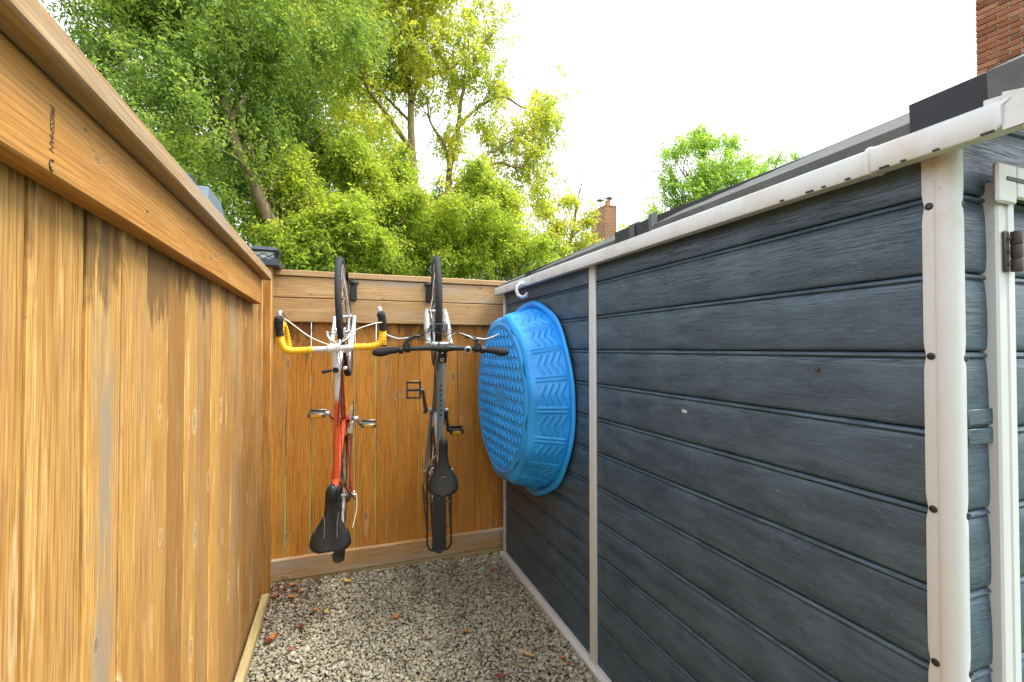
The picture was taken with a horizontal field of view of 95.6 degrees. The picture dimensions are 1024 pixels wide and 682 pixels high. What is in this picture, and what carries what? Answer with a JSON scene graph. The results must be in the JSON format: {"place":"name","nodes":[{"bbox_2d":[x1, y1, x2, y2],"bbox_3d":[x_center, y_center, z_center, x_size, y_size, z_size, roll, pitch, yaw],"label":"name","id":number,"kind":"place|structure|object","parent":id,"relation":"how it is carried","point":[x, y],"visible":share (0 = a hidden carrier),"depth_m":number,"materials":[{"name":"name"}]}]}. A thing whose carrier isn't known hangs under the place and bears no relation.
{"place":"outdoors","nodes":[
{"label":"outdoors","id":0,"kind":"place"},
{"bbox_2d":[284,380,418,557],"bbox_3d":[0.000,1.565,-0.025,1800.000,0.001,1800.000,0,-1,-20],"label":"lawn","id":1,"kind":"structure","parent":0,"point":[354,488],"depth_m":5.07,"materials":[{"name":"green plant"}]},
{"bbox_2d":[0,0,270,681],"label":"wooden fence","id":2,"kind":"object","parent":1,"relation":"on","point":[134,271],"visible":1,"depth_m":0.94,"materials":[{"name":"brown wood"}]},
{"bbox_2d":[186,173,224,217],"bbox_3d":[-1.379,0.457,2.000,0.200,2.265,0.480,0,-1,-20],"label":"post light","id":3,"kind":"object","parent":1,"relation":"on","point":[211,196],"visible":0.14,"depth_m":1.96,"materials":[{"name":"grey metal"}]},
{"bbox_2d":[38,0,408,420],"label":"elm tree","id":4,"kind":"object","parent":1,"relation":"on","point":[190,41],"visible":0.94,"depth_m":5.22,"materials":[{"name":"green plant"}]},
{"bbox_2d":[234,593,268,681],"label":"timber edging","id":5,"kind":"object","parent":1,"relation":"on","point":[247,656],"visible":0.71,"depth_m":2.32,"materials":[{"name":"beige wood"}]},
{"bbox_2d":[205,115,387,454],"bbox_3d":[-3.101,-0.959,7.098,2.897,5.289,2.174,0,-1,-20],"label":"leafy shrub","id":6,"kind":"object","parent":1,"relation":"on","point":[245,195],"visible":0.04,"depth_m":7.10,"materials":[{"name":"green plant"}]},
{"bbox_2d":[239,120,402,445],"bbox_3d":[-2.361,-0.633,5.854,1.951,4.588,1.479,0,-1,-20],"label":"leafy shrub","id":7,"kind":"object","parent":1,"relation":"on","point":[330,228],"visible":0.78,"depth_m":5.61,"materials":[{"name":"green plant"}]},
{"bbox_2d":[108,0,583,280],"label":"woods","id":8,"kind":"object","parent":1,"relation":"on","point":[387,146],"visible":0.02,"depth_m":13.25,"materials":[{"name":"green plant"}]},
{"bbox_2d":[297,115,443,335],"bbox_3d":[-1.990,-0.886,7.085,1.782,5.135,2.262,-1,-1,30],"label":"leafy shrub","id":9,"kind":"object","parent":1,"relation":"on","point":[398,203],"visible":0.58,"depth_m":6.80,"materials":[{"name":"green plant"}]},
{"bbox_2d":[259,266,506,598],"bbox_3d":[-0.668,0.584,3.248,2.013,2.135,0.265,0,-1,-20],"label":"wooden fence","id":10,"kind":"object","parent":1,"relation":"on","point":[375,387],"visible":0.67,"depth_m":3.21,"materials":[{"name":"brown wood"}]},
{"bbox_2d":[250,246,281,269],"bbox_3d":[-1.539,-0.519,2.889,0.174,0.118,0.174,0,-1,-20],"label":"post light","id":11,"kind":"object","parent":10,"relation":"on","point":[267,256],"visible":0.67,"depth_m":2.83,"materials":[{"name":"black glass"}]},
{"bbox_2d":[346,273,358,300],"bbox_3d":[-1.040,-0.350,3.029,0.069,0.156,0.249,0,-1,-17],"label":"bike hook","id":12,"kind":"object","parent":10,"relation":"attached to","point":[353,289],"visible":0.99,"depth_m":3.13,"materials":[{"name":"black plastic"}]},
{"bbox_2d":[274,256,386,563],"bbox_3d":[-0.948,0.384,2.529,0.476,1.761,1.120,1,-1,-17],"label":"bicycle","id":13,"kind":"object","parent":12,"relation":"hanging from","point":[331,534],"visible":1,"depth_m":2.22,"materials":[{"name":"metal"}]},
{"bbox_2d":[424,282,434,301],"bbox_3d":[-0.555,-0.357,3.207,0.068,0.156,0.246,0,-1,-20],"label":"bike hook","id":14,"kind":"object","parent":10,"relation":"attached to","point":[428,290],"visible":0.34,"depth_m":3.31,"materials":[{"name":"black plastic"}]},
{"bbox_2d":[372,255,508,553],"bbox_3d":[-0.445,0.348,2.761,0.677,1.787,1.084,0,-1,-12],"label":"bicycle","id":15,"kind":"object","parent":14,"relation":"hanging from","point":[441,483],"visible":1,"depth_m":2.53,"materials":[{"name":"metal"}]},
{"bbox_2d":[260,0,582,218],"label":"maple tree","id":16,"kind":"object","parent":1,"relation":"on","point":[423,69],"visible":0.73,"depth_m":9.40,"materials":[{"name":"green plant"}]},
{"bbox_2d":[327,182,563,280],"bbox_3d":[-1.326,-0.734,8.869,5.345,4.901,2.465,0,-1,-20],"label":"leafy shrub","id":17,"kind":"object","parent":1,"relation":"on","point":[519,266],"visible":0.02,"depth_m":9.20,"materials":[{"name":"green plant"}]},
{"bbox_2d":[408,145,562,280],"bbox_3d":[-0.496,-0.771,7.915,3.003,4.939,1.979,0,-1,-20],"label":"leafy shrub","id":18,"kind":"object","parent":1,"relation":"on","point":[474,248],"visible":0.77,"depth_m":7.54,"materials":[{"name":"green plant"}]},
{"bbox_2d":[527,165,604,264],"bbox_3d":[1.714,-2.152,15.397,3.151,7.915,1.942,1,-1,-43],"label":"young tree","id":19,"kind":"object","parent":1,"relation":"on","point":[559,225],"visible":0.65,"depth_m":15.47,"materials":[{"name":"green plant"}]},
{"bbox_2d":[591,196,616,242],"bbox_3d":[3.534,-1.871,17.883,0.520,7.310,1.090,0,-1,-20],"label":"brick chimney","id":20,"kind":"object","parent":1,"relation":"on","point":[606,228],"visible":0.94,"depth_m":17.48,"materials":[{"name":"brick"}]},
{"bbox_2d":[618,220,640,230],"bbox_3d":[5.231,-1.716,20.154,2.158,7.191,1.555,0,-1,-20],"label":"young tree","id":21,"kind":"object","parent":1,"relation":"on","point":[623,226],"visible":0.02,"depth_m":19.82,"materials":[{"name":"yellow plant"}]},
{"bbox_2d":[636,118,763,220],"bbox_3d":[6.617,-3.083,16.280,5.310,9.809,2.577,0,-1,-20],"label":"ash tree","id":22,"kind":"object","parent":1,"relation":"on","point":[719,174],"visible":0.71,"depth_m":16.05,"materials":[{"name":"green plant"}]},
{"bbox_2d":[494,54,1023,681],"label":"garden shed","id":23,"kind":"structure","parent":1,"relation":"on","point":[798,444],"depth_m":1.20,"materials":[{"name":"wood"}]},
{"bbox_2d":[515,281,527,298],"bbox_3d":[0.060,-0.318,2.876,0.084,0.113,0.060,0,-1,0],"label":"plastic hook","id":24,"kind":"object","parent":23,"relation":"attached to","point":[521,283],"visible":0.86,"depth_m":2.87,"materials":[{"name":"white plastic"}]},
{"bbox_2d":[478,301,575,495],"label":"wading pool","id":25,"kind":"structure","parent":23,"relation":"attached to","point":[542,396],"depth_m":2.53,"materials":[{"name":"blue plastic"}]},
{"bbox_2d":[743,136,803,179],"bbox_3d":[11.607,-3.535,20.440,3.889,10.840,1.965,0,-1,-20],"label":"ash tree","id":26,"kind":"object","parent":1,"relation":"on","point":[777,160],"visible":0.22,"depth_m":20.36,"materials":[{"name":"green plant"}]},
{"bbox_2d":[976,0,1023,75],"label":"brick chimney","id":27,"kind":"object","parent":1,"relation":"on","point":[1000,32],"visible":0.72,"depth_m":6.07,"materials":[{"name":"brick"}]},
{"bbox_2d":[232,553,597,681],"bbox_3d":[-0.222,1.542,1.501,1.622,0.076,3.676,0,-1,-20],"label":"gravel","id":28,"kind":"structure","parent":0,"point":[441,649],"depth_m":2.47,"materials":[{"name":"grey gravel"}]},
{"bbox_2d":[269,632,276,640],"bbox_3d":[-1.226,1.522,2.374,0.040,0.012,0.074,-12,5,-5],"label":"fallen leaf","id":29,"kind":"object","parent":28,"relation":"on","point":[273,635],"visible":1,"depth_m":2.39,"materials":[{"name":"orange plant"}]},
{"bbox_2d":[255,552,573,681],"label":"leaf litter","id":30,"kind":"object","parent":28,"relation":"on","point":[293,590],"visible":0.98,"depth_m":2.76,"materials":[{"name":"brown plant"}]},
{"bbox_2d":[491,673,506,677],"bbox_3d":[-0.059,1.520,2.104,0.074,0.014,0.040,3,-10,-5],"label":"fallen leaf","id":31,"kind":"object","parent":28,"relation":"on","point":[500,675],"visible":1,"depth_m":2.11,"materials":[{"name":"red plant"}]},
{"bbox_2d":[521,648,537,656],"bbox_3d":[0.084,1.526,2.263,0.092,0.017,0.022,11,0,23],"label":"fallen leaf","id":32,"kind":"object","parent":28,"relation":"on","point":[527,653],"visible":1,"depth_m":2.27,"materials":[{"name":"beige plant"}]},
{"bbox_2d":[39,0,977,345],"label":"sky","id":33,"kind":"structure","parent":0,"point":[818,74],"materials":[{"name":"white"}]}
]}

